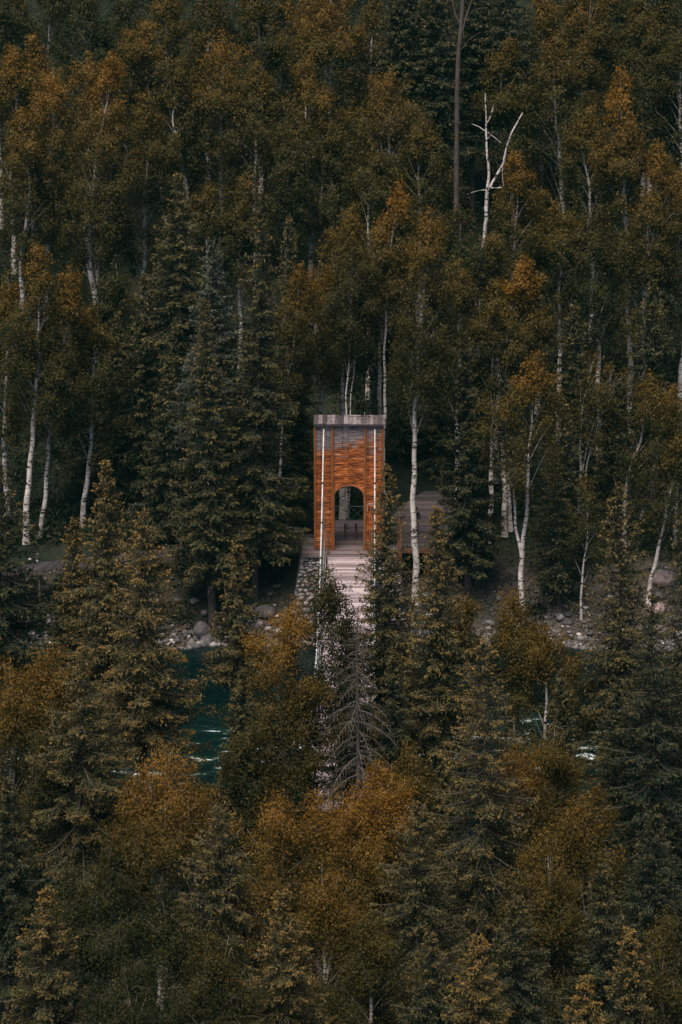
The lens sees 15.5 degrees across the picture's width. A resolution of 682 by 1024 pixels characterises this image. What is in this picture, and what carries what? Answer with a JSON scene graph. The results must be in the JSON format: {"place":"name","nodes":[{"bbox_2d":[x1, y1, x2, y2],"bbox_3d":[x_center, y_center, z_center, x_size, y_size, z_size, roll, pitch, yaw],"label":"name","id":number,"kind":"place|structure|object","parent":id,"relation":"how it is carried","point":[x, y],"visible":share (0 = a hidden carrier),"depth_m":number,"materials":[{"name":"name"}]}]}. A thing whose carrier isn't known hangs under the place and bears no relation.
{"place":"outdoors","nodes":[
{"label":"outdoors","id":0,"kind":"place"},
{"bbox_2d":[0,0,681,1023],"bbox_3d":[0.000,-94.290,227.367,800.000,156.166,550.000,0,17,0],"label":"ground","id":1,"kind":"structure","parent":0,"point":[402,484],"depth_m":170.05,"materials":[{"name":"brown soil"}]},
{"bbox_2d":[0,776,43,1022],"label":"spruce tree","id":2,"kind":"object","parent":1,"relation":"on","point":[11,878],"visible":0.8,"depth_m":102.40,"materials":[{"name":"green plant"}]},
{"bbox_2d":[0,468,65,872],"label":"spruce tree","id":3,"kind":"object","parent":1,"relation":"on","point":[15,627],"visible":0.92,"depth_m":117.84,"materials":[{"name":"green plant"}]},
{"bbox_2d":[0,648,65,930],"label":"birch tree","id":4,"kind":"object","parent":1,"relation":"on","point":[16,705],"visible":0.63,"depth_m":108.81,"materials":[{"name":"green plant"}]},
{"bbox_2d":[0,104,67,309],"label":"birch tree","id":5,"kind":"object","parent":1,"relation":"on","point":[30,150],"visible":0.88,"depth_m":176.19,"materials":[{"name":"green plant"}]},
{"bbox_2d":[0,237,82,544],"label":"birch tree","id":6,"kind":"object","parent":1,"relation":"on","point":[30,337],"visible":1,"depth_m":156.57,"materials":[{"name":"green plant"}]},
{"bbox_2d":[0,61,93,321],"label":"birch tree","id":7,"kind":"object","parent":1,"relation":"on","point":[54,94],"visible":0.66,"depth_m":177.26,"materials":[{"name":"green plant"}]},
{"bbox_2d":[1,883,99,1023],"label":"spruce tree","id":8,"kind":"object","parent":1,"relation":"on","point":[43,989],"visible":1,"depth_m":92.70,"materials":[{"name":"green plant"}]},
{"bbox_2d":[3,700,102,919],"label":"birch tree","id":9,"kind":"object","parent":1,"relation":"on","point":[26,821],"visible":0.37,"depth_m":105.25,"materials":[{"name":"green plant"}]},
{"bbox_2d":[7,854,108,1022],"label":"birch tree","id":10,"kind":"object","parent":1,"relation":"on","point":[69,895],"visible":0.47,"depth_m":98.48,"materials":[{"name":"green plant"}]},
{"bbox_2d":[14,258,106,538],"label":"birch tree","id":11,"kind":"object","parent":1,"relation":"on","point":[70,287],"visible":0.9,"depth_m":158.03,"materials":[{"name":"green plant"}]},
{"bbox_2d":[11,643,155,992],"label":"spruce tree","id":12,"kind":"object","parent":1,"relation":"on","point":[94,797],"visible":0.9,"depth_m":104.15,"materials":[{"name":"green plant"}]},
{"bbox_2d":[55,301,137,525],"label":"birch tree","id":13,"kind":"object","parent":1,"relation":"on","point":[99,330],"visible":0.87,"depth_m":160.67,"materials":[{"name":"green plant"}]},
{"bbox_2d":[52,47,156,363],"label":"birch tree","id":14,"kind":"object","parent":1,"relation":"on","point":[110,193],"visible":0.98,"depth_m":171.79,"materials":[{"name":"green plant"}]},
{"bbox_2d":[55,836,158,1023],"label":"birch tree","id":15,"kind":"object","parent":1,"relation":"on","point":[105,939],"visible":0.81,"depth_m":97.26,"materials":[{"name":"green plant"}]},
{"bbox_2d":[48,460,175,811],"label":"spruce tree","id":16,"kind":"object","parent":1,"relation":"on","point":[95,594],"visible":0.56,"depth_m":117.03,"materials":[{"name":"green plant"}]},
{"bbox_2d":[103,275,180,524],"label":"spruce tree","id":17,"kind":"object","parent":1,"relation":"on","point":[143,410],"visible":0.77,"depth_m":162.60,"materials":[{"name":"green plant"}]},
{"bbox_2d":[108,87,190,324],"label":"birch tree","id":18,"kind":"object","parent":1,"relation":"on","point":[149,126],"visible":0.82,"depth_m":176.35,"materials":[{"name":"green plant"}]},
{"bbox_2d":[84,508,217,899],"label":"spruce tree","id":19,"kind":"object","parent":1,"relation":"on","point":[145,711],"visible":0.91,"depth_m":113.27,"materials":[{"name":"green plant"}]},
{"bbox_2d":[102,18,201,229],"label":"birch tree","id":20,"kind":"object","parent":1,"relation":"on","point":[145,37],"visible":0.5,"depth_m":184.29,"materials":[{"name":"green plant"}]},
{"bbox_2d":[87,731,232,1005],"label":"birch tree","id":21,"kind":"object","parent":1,"relation":"on","point":[167,838],"visible":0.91,"depth_m":102.56,"materials":[{"name":"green plant"}]},
{"bbox_2d":[99,873,222,1023],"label":"birch tree","id":22,"kind":"object","parent":1,"relation":"on","point":[165,936],"visible":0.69,"depth_m":95.42,"materials":[{"name":"green plant"}]},
{"bbox_2d":[127,358,204,547],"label":"spruce tree","id":23,"kind":"object","parent":1,"relation":"on","point":[161,471],"visible":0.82,"depth_m":158.61,"materials":[{"name":"green plant"}]},
{"bbox_2d":[120,0,211,190],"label":"birch tree","id":24,"kind":"object","parent":1,"relation":"on","point":[170,17],"visible":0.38,"depth_m":187.10,"materials":[{"name":"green plant"}]},
{"bbox_2d":[127,172,230,505],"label":"spruce tree","id":25,"kind":"object","parent":1,"relation":"on","point":[179,325],"visible":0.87,"depth_m":161.00,"materials":[{"name":"green plant"}]},
{"bbox_2d":[140,55,219,284],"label":"birch tree","id":26,"kind":"object","parent":1,"relation":"on","point":[178,79],"visible":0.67,"depth_m":181.12,"materials":[{"name":"green plant"}]},
{"bbox_2d":[166,237,250,480],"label":"spruce tree","id":27,"kind":"object","parent":1,"relation":"on","point":[214,314],"visible":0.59,"depth_m":154.72,"materials":[{"name":"green plant"}]},
{"bbox_2d":[161,298,261,627],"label":"spruce tree","id":28,"kind":"object","parent":1,"relation":"on","point":[208,553],"visible":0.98,"depth_m":151.79,"materials":[{"name":"green plant"}]},
{"bbox_2d":[158,919,277,1023],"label":"birch tree","id":29,"kind":"object","parent":1,"relation":"on","point":[208,979],"visible":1,"depth_m":90.79,"materials":[{"name":"green plant"}]},
{"bbox_2d":[156,800,286,1023],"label":"spruce tree","id":30,"kind":"object","parent":1,"relation":"on","point":[219,920],"visible":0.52,"depth_m":96.03,"materials":[{"name":"green plant"}]},
{"bbox_2d":[175,23,274,272],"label":"birch tree","id":31,"kind":"object","parent":1,"relation":"on","point":[225,97],"visible":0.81,"depth_m":181.43,"materials":[{"name":"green plant"}]},
{"bbox_2d":[196,536,272,780],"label":"spruce tree","id":32,"kind":"object","parent":1,"relation":"on","point":[228,669],"visible":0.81,"depth_m":116.28,"materials":[{"name":"green plant"}]},
{"bbox_2d":[198,170,279,367],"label":"birch tree","id":33,"kind":"object","parent":1,"relation":"on","point":[244,230],"visible":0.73,"depth_m":172.38,"materials":[{"name":"green plant"}]},
{"bbox_2d":[210,714,286,919],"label":"birch tree","id":34,"kind":"object","parent":1,"relation":"on","point":[240,752],"visible":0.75,"depth_m":109.19,"materials":[{"name":"green plant"}]},
{"bbox_2d":[213,51,288,282],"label":"birch tree","id":35,"kind":"object","parent":1,"relation":"on","point":[255,79],"visible":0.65,"depth_m":180.09,"materials":[{"name":"green plant"}]},
{"bbox_2d":[222,0,296,192],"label":"birch tree","id":36,"kind":"object","parent":1,"relation":"on","point":[255,11],"visible":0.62,"depth_m":187.70,"materials":[{"name":"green plant"}]},
{"bbox_2d":[214,192,310,595],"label":"spruce tree","id":37,"kind":"object","parent":1,"relation":"on","point":[254,486],"visible":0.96,"depth_m":153.05,"materials":[{"name":"green plant"}]},
{"bbox_2d":[216,776,329,975],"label":"birch tree","id":38,"kind":"object","parent":1,"relation":"on","point":[272,847],"visible":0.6,"depth_m":102.12,"materials":[{"name":"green plant"}]},
{"bbox_2d":[213,590,363,916],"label":"birch tree","id":39,"kind":"object","parent":1,"relation":"on","point":[297,709],"visible":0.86,"depth_m":109.89,"materials":[{"name":"green plant"}]},
{"bbox_2d":[258,129,320,318],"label":"birch tree","id":40,"kind":"object","parent":1,"relation":"on","point":[285,203],"visible":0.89,"depth_m":173.57,"materials":[{"name":"green plant"}]},
{"bbox_2d":[239,888,341,1023],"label":"spruce tree","id":41,"kind":"object","parent":1,"relation":"on","point":[283,984],"visible":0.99,"depth_m":91.62,"materials":[{"name":"green plant"}]},
{"bbox_2d":[261,256,325,532],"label":"birch tree","id":42,"kind":"object","parent":1,"relation":"on","point":[299,379],"visible":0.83,"depth_m":157.19,"materials":[{"name":"green plant"}]},
{"bbox_2d":[249,53,349,324],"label":"birch tree","id":43,"kind":"object","parent":1,"relation":"on","point":[305,75],"visible":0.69,"depth_m":176.85,"materials":[{"name":"green plant"}]},
{"bbox_2d":[277,82,362,330],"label":"birch tree","id":44,"kind":"object","parent":1,"relation":"on","point":[325,123],"visible":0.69,"depth_m":176.99,"materials":[{"name":"green plant"}]},
{"bbox_2d":[270,0,369,226],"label":"birch tree","id":45,"kind":"object","parent":1,"relation":"on","point":[319,43],"visible":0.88,"depth_m":183.46,"materials":[{"name":"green plant"}]},
{"bbox_2d":[295,562,369,814],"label":"birch tree","id":46,"kind":"object","parent":1,"relation":"on","point":[329,597],"visible":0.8,"depth_m":110.23,"materials":[{"name":"green plant"}]},
{"bbox_2d":[284,846,390,1023],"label":"birch tree","id":47,"kind":"object","parent":1,"relation":"on","point":[328,913],"visible":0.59,"depth_m":97.02,"materials":[{"name":"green plant"}]},
{"bbox_2d":[0,0,681,1023],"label":"thicket","id":48,"kind":"object","parent":1,"relation":"on","point":[52,514],"visible":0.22,"depth_m":173.75,"materials":[{"name":"green plant"}]},
{"bbox_2d":[306,429,377,822],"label":"suspension footbridge","id":49,"kind":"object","parent":1,"relation":"on","point":[344,567],"visible":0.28,"depth_m":150.77,"materials":[{"name":"grey wood"}]},
{"bbox_2d":[6,552,681,652],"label":"shore stones","id":50,"kind":"object","parent":1,"relation":"on","point":[196,642],"visible":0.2,"depth_m":154.60,"materials":[{"name":"grey stone"}]},
{"bbox_2d":[464,347,576,623],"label":"birch tree","id":51,"kind":"object","parent":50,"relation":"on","point":[516,460],"visible":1,"depth_m":150.34,"materials":[{"name":"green plant"}]},
{"bbox_2d":[306,616,385,863],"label":"spruce tree","id":52,"kind":"object","parent":1,"relation":"on","point":[343,762],"visible":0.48,"depth_m":111.71,"materials":[{"name":"grey plant"}]},
{"bbox_2d":[307,773,396,1020],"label":"birch tree","id":53,"kind":"object","parent":1,"relation":"on","point":[353,825],"visible":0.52,"depth_m":100.79,"materials":[{"name":"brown plant"}]},
{"bbox_2d":[316,201,388,530],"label":"birch tree","id":54,"kind":"object","parent":1,"relation":"on","point":[359,306],"visible":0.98,"depth_m":155.65,"materials":[{"name":"green plant"}]},
{"bbox_2d":[315,139,420,400],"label":"birch tree","id":55,"kind":"object","parent":1,"relation":"on","point":[367,181],"visible":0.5,"depth_m":170.80,"materials":[{"name":"green plant"}]},
{"bbox_2d":[308,901,435,1023],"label":"birch tree","id":56,"kind":"object","parent":1,"relation":"on","point":[379,954],"visible":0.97,"depth_m":92.78,"materials":[{"name":"green plant"}]},
{"bbox_2d":[311,755,440,992],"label":"birch tree","id":57,"kind":"object","parent":1,"relation":"on","point":[384,814],"visible":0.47,"depth_m":101.98,"materials":[{"name":"green plant"}]},
{"bbox_2d":[332,464,426,846],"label":"spruce tree","id":58,"kind":"object","parent":1,"relation":"on","point":[379,649],"visible":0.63,"depth_m":113.21,"materials":[{"name":"green plant"}]},
{"bbox_2d":[352,172,418,532],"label":"birch tree","id":59,"kind":"object","parent":1,"relation":"on","point":[387,264],"visible":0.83,"depth_m":156.23,"materials":[{"name":"green plant"}]},
{"bbox_2d":[336,63,440,330],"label":"birch tree","id":60,"kind":"object","parent":1,"relation":"on","point":[382,123],"visible":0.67,"depth_m":175.18,"materials":[{"name":"green plant"}]},
{"bbox_2d":[360,649,427,847],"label":"spruce tree","id":61,"kind":"object","parent":1,"relation":"on","point":[400,716],"visible":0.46,"depth_m":110.20,"materials":[{"name":"green plant"}]},
{"bbox_2d":[346,799,482,1023],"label":"spruce tree","id":62,"kind":"object","parent":1,"relation":"on","point":[416,922],"visible":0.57,"depth_m":96.16,"materials":[{"name":"green plant"}]},
{"bbox_2d":[371,110,475,358],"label":"birch tree","id":63,"kind":"object","parent":1,"relation":"on","point":[420,148],"visible":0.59,"depth_m":172.76,"materials":[{"name":"green plant"}]},
{"bbox_2d":[390,931,461,1023],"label":"spruce tree","id":64,"kind":"object","parent":1,"relation":"on","point":[432,1015],"visible":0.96,"depth_m":90.80,"materials":[{"name":"green plant"}]},
{"bbox_2d":[380,203,479,605],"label":"birch tree","id":65,"kind":"object","parent":1,"relation":"on","point":[433,349],"visible":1,"depth_m":151.15,"materials":[{"name":"green plant"}]},
{"bbox_2d":[374,505,492,849],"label":"spruce tree","id":66,"kind":"object","parent":1,"relation":"on","point":[432,737],"visible":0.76,"depth_m":111.85,"materials":[{"name":"green plant"}]},
{"bbox_2d":[395,0,483,204],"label":"spruce tree","id":67,"kind":"object","parent":1,"relation":"on","point":[442,85],"visible":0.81,"depth_m":182.80,"materials":[{"name":"green plant"}]},
{"bbox_2d":[424,329,510,588],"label":"spruce tree","id":68,"kind":"object","parent":1,"relation":"on","point":[469,504],"visible":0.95,"depth_m":154.72,"materials":[{"name":"green plant"}]},
{"bbox_2d":[442,0,506,221],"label":"spruce tree","id":69,"kind":"object","parent":1,"relation":"on","point":[475,60],"visible":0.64,"depth_m":185.42,"materials":[{"name":"green plant"}]},
{"bbox_2d":[390,635,563,1002],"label":"spruce tree","id":70,"kind":"object","parent":1,"relation":"on","point":[487,804],"visible":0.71,"depth_m":101.56,"materials":[{"name":"green plant"}]},
{"bbox_2d":[440,933,513,1023],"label":"spruce tree","id":71,"kind":"object","parent":1,"relation":"on","point":[473,1014],"visible":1,"depth_m":86.41,"materials":[{"name":"green plant"}]},
{"bbox_2d":[455,276,528,542],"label":"birch tree","id":72,"kind":"object","parent":1,"relation":"on","point":[496,299],"visible":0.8,"depth_m":157.86,"materials":[{"name":"green plant"}]},
{"bbox_2d":[465,33,544,224],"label":"birch tree","id":73,"kind":"object","parent":1,"relation":"on","point":[504,105],"visible":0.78,"depth_m":183.90,"materials":[{"name":"green plant"}]},
{"bbox_2d":[464,251,555,537],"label":"birch tree","id":74,"kind":"object","parent":1,"relation":"on","point":[519,290],"visible":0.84,"depth_m":157.40,"materials":[{"name":"green plant"}]},
{"bbox_2d":[481,581,552,754],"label":"birch tree","id":75,"kind":"object","parent":1,"relation":"on","point":[513,635],"visible":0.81,"depth_m":114.12,"materials":[{"name":"green plant"}]},
{"bbox_2d":[486,149,553,439],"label":"birch tree","id":76,"kind":"object","parent":1,"relation":"on","point":[516,180],"visible":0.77,"depth_m":167.02,"materials":[{"name":"green plant"}]},
{"bbox_2d":[479,893,561,1023],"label":"spruce tree","id":77,"kind":"object","parent":1,"relation":"on","point":[515,950],"visible":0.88,"depth_m":93.75,"materials":[{"name":"green plant"}]},
{"bbox_2d":[485,823,594,1023],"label":"birch tree","id":78,"kind":"object","parent":1,"relation":"on","point":[545,901],"visible":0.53,"depth_m":99.43,"materials":[{"name":"green plant"}]},
{"bbox_2d":[473,617,606,810],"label":"birch tree","id":79,"kind":"object","parent":1,"relation":"on","point":[546,665],"visible":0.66,"depth_m":113.68,"materials":[{"name":"green plant"}]},
{"bbox_2d":[490,711,597,958],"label":"birch tree","id":80,"kind":"object","parent":1,"relation":"on","point":[555,758],"visible":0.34,"depth_m":106.32,"materials":[{"name":"green plant"}]},
{"bbox_2d":[503,29,611,263],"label":"birch tree","id":81,"kind":"object","parent":1,"relation":"on","point":[554,62],"visible":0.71,"depth_m":182.29,"materials":[{"name":"green plant"}]},
{"bbox_2d":[524,472,592,611],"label":"spruce tree","id":82,"kind":"object","parent":1,"relation":"on","point":[551,550],"visible":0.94,"depth_m":154.48,"materials":[{"name":"green plant"}]},
{"bbox_2d":[526,198,599,442],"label":"birch tree","id":83,"kind":"object","parent":1,"relation":"on","point":[557,238],"visible":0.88,"depth_m":167.42,"materials":[{"name":"green plant"}]},
{"bbox_2d":[524,403,604,570],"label":"spruce tree","id":84,"kind":"object","parent":1,"relation":"on","point":[566,469],"visible":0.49,"depth_m":155.90,"materials":[{"name":"green plant"}]},
{"bbox_2d":[539,300,607,491],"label":"spruce tree","id":85,"kind":"object","parent":1,"relation":"on","point":[576,357],"visible":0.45,"depth_m":165.23,"materials":[{"name":"green plant"}]},
{"bbox_2d":[533,778,640,1001],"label":"birch tree","id":86,"kind":"object","parent":1,"relation":"on","point":[574,838],"visible":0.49,"depth_m":102.97,"materials":[{"name":"green plant"}]},
{"bbox_2d":[554,102,621,342],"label":"birch tree","id":87,"kind":"object","parent":1,"relation":"on","point":[579,139],"visible":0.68,"depth_m":175.08,"materials":[{"name":"green plant"}]},
{"bbox_2d":[560,208,627,456],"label":"birch tree","id":88,"kind":"object","parent":1,"relation":"on","point":[592,245],"visible":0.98,"depth_m":166.74,"materials":[{"name":"green plant"}]},
{"bbox_2d":[546,862,647,1023],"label":"spruce tree","id":89,"kind":"object","parent":1,"relation":"on","point":[603,952],"visible":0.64,"depth_m":96.79,"materials":[{"name":"green plant"}]},
{"bbox_2d":[559,350,640,530],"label":"birch tree","id":90,"kind":"object","parent":1,"relation":"on","point":[602,405],"visible":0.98,"depth_m":156.19,"materials":[{"name":"green plant"}]},
{"bbox_2d":[556,482,679,797],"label":"spruce tree","id":91,"kind":"object","parent":1,"relation":"on","point":[618,654],"visible":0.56,"depth_m":112.96,"materials":[{"name":"green plant"}]},
{"bbox_2d":[579,58,660,433],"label":"birch tree","id":92,"kind":"object","parent":1,"relation":"on","point":[620,161],"visible":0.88,"depth_m":165.82,"materials":[{"name":"green plant"}]},
{"bbox_2d":[570,674,680,945],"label":"spruce tree","id":93,"kind":"object","parent":1,"relation":"on","point":[617,702],"visible":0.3,"depth_m":107.03,"materials":[{"name":"green plant"}]},
{"bbox_2d":[600,925,653,1023],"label":"spruce tree","id":94,"kind":"object","parent":1,"relation":"on","point":[628,1000],"visible":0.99,"depth_m":87.44,"materials":[{"name":"green plant"}]},
{"bbox_2d":[593,593,681,946],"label":"spruce tree","id":95,"kind":"object","parent":1,"relation":"on","point":[652,789],"visible":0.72,"depth_m":105.20,"materials":[{"name":"green plant"}]},
{"bbox_2d":[593,367,681,556],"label":"birch tree","id":96,"kind":"object","parent":1,"relation":"on","point":[654,446],"visible":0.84,"depth_m":156.33,"materials":[{"name":"green plant"}]},
{"bbox_2d":[603,135,681,462],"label":"birch tree","id":97,"kind":"object","parent":1,"relation":"on","point":[649,254],"visible":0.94,"depth_m":165.27,"materials":[{"name":"green plant"}]},
{"bbox_2d":[612,904,681,1023],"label":"birch tree","id":98,"kind":"object","parent":1,"relation":"on","point":[666,991],"visible":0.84,"depth_m":90.40,"materials":[{"name":"green plant"}]},
{"bbox_2d":[613,804,681,1019],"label":"spruce tree","id":99,"kind":"object","parent":1,"relation":"on","point":[646,914],"visible":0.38,"depth_m":99.41,"materials":[{"name":"green plant"}]},
{"bbox_2d":[616,277,681,506],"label":"spruce tree","id":100,"kind":"object","parent":1,"relation":"on","point":[649,353],"visible":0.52,"depth_m":163.82,"materials":[{"name":"green plant"}]},
{"bbox_2d":[628,517,681,942],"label":"spruce tree","id":101,"kind":"object","parent":1,"relation":"on","point":[677,655],"visible":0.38,"depth_m":107.24,"materials":[{"name":"green plant"}]},
{"bbox_2d":[633,427,681,603],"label":"birch tree","id":102,"kind":"object","parent":1,"relation":"on","point":[673,476],"visible":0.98,"depth_m":152.99,"materials":[{"name":"green plant"}]},
{"bbox_2d":[635,24,681,246],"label":"birch tree","id":103,"kind":"object","parent":1,"relation":"on","point":[675,58],"visible":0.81,"depth_m":183.51,"materials":[{"name":"green plant"}]},
{"bbox_2d":[3,629,681,898],"bbox_3d":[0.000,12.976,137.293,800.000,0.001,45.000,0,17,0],"label":"river water","id":104,"kind":"structure","parent":0,"point":[205,726],"depth_m":142.09,"materials":[{"name":"teal liquid"}]},
{"bbox_2d":[314,412,384,549],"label":"bridge gate","id":105,"kind":"structure","parent":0,"point":[348,449],"depth_m":154.90,"materials":[{"name":"orange"}]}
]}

